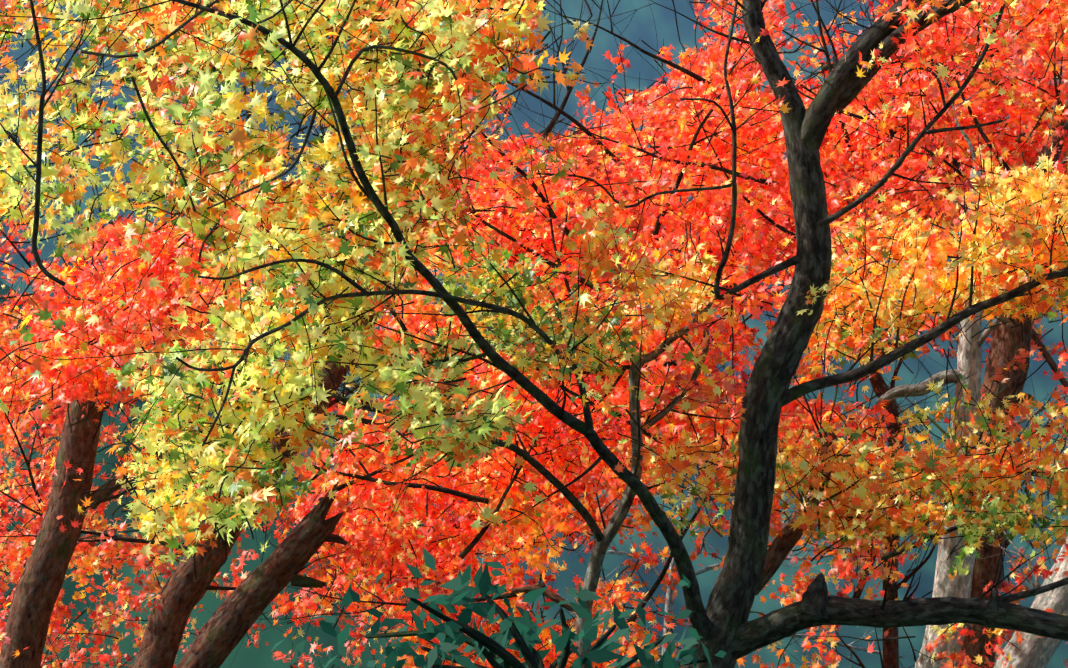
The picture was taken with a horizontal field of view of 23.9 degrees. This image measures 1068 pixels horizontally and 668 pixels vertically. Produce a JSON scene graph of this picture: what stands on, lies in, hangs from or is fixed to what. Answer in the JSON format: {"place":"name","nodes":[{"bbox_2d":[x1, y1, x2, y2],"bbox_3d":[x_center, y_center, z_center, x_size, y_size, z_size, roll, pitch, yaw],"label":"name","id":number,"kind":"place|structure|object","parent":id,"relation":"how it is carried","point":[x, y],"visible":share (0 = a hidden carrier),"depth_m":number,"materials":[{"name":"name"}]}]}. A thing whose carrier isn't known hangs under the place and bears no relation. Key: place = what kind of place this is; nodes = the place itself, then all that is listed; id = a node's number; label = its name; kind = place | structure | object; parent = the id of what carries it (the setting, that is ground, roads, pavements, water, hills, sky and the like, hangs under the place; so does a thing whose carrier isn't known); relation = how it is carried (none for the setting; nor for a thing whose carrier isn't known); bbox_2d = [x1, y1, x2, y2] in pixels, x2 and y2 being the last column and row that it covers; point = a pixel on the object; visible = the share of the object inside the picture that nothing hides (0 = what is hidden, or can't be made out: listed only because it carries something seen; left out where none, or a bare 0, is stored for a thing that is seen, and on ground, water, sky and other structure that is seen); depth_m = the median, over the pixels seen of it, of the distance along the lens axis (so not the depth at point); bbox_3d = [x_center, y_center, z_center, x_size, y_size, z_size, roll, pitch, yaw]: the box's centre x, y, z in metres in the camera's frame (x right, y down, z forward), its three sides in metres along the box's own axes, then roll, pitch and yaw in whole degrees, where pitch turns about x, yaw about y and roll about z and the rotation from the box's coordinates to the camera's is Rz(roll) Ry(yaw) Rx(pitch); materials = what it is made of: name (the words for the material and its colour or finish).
{"place":"outdoors","nodes":[
{"label":"outdoors","id":0,"kind":"place"},
{"bbox_2d":[0,0,1067,667],"bbox_3d":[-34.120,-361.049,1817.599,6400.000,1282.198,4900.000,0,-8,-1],"label":"terrain ground","id":1,"kind":"structure","parent":0,"point":[260,652],"depth_m":620.99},
{"bbox_2d":[0,100,176,667],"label":"tree","id":2,"kind":"object","parent":1,"relation":"on","point":[30,613],"visible":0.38,"depth_m":13.06,"materials":[{"name":"brown plant"}]},
{"bbox_2d":[175,482,350,667],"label":"snapped tree","id":3,"kind":"object","parent":1,"relation":"on","point":[236,615],"visible":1,"depth_m":12.50,"materials":[{"name":"brown plant"}]},
{"bbox_2d":[132,52,553,667],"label":"tree","id":4,"kind":"object","parent":1,"relation":"on","point":[176,604],"visible":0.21,"depth_m":13.38,"materials":[{"name":"brown plant"}]},
{"bbox_2d":[418,85,558,628],"bbox_3d":[-0.503,5.592,29.116,2.375,18.320,1.884,-4,-9,27],"label":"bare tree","id":5,"kind":"object","parent":1,"relation":"on","point":[495,127],"visible":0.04,"depth_m":29.95,"materials":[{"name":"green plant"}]},
{"bbox_2d":[271,546,725,667],"bbox_3d":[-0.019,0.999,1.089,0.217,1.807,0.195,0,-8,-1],"label":"evergreen shrub","id":6,"kind":"object","parent":1,"relation":"on","point":[463,594],"depth_m":1.19,"materials":[{"name":"green plant"}]},
{"bbox_2d":[0,0,1067,667],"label":"leaves","id":7,"kind":"object","parent":1,"relation":"on","point":[478,58],"depth_m":10.43,"materials":[{"name":"plant"}]},
{"bbox_2d":[0,0,1067,667],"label":"maple tree","id":8,"kind":"object","parent":1,"relation":"on","point":[752,562],"visible":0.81,"depth_m":9.87,"materials":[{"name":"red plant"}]},
{"bbox_2d":[0,0,1067,667],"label":"tree","id":9,"kind":"object","parent":1,"relation":"on","point":[582,280],"depth_m":13.30,"materials":[{"name":"plant"}]},
{"bbox_2d":[564,414,908,667],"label":"bare tree","id":10,"kind":"object","parent":1,"relation":"on","point":[669,607],"visible":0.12,"depth_m":26.01,"materials":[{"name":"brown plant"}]},
{"bbox_2d":[873,0,1067,667],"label":"red tree","id":11,"kind":"object","parent":1,"relation":"on","point":[1007,343],"visible":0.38,"depth_m":12.66,"materials":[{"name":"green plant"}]},
{"bbox_2d":[877,0,1067,667],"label":"tree trunk","id":12,"kind":"object","parent":1,"relation":"on","point":[968,365],"visible":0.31,"depth_m":11.98,"materials":[{"name":"grey plant"}]},
{"bbox_2d":[976,440,1067,667],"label":"tree","id":13,"kind":"object","parent":1,"relation":"on","point":[1035,652],"visible":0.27,"depth_m":11.77,"materials":[{"name":"grey plant"}]},
{"bbox_2d":[0,0,1067,667],"label":"sky","id":14,"kind":"structure","parent":0,"point":[620,10],"materials":[{"name":"blue"}]}
]}

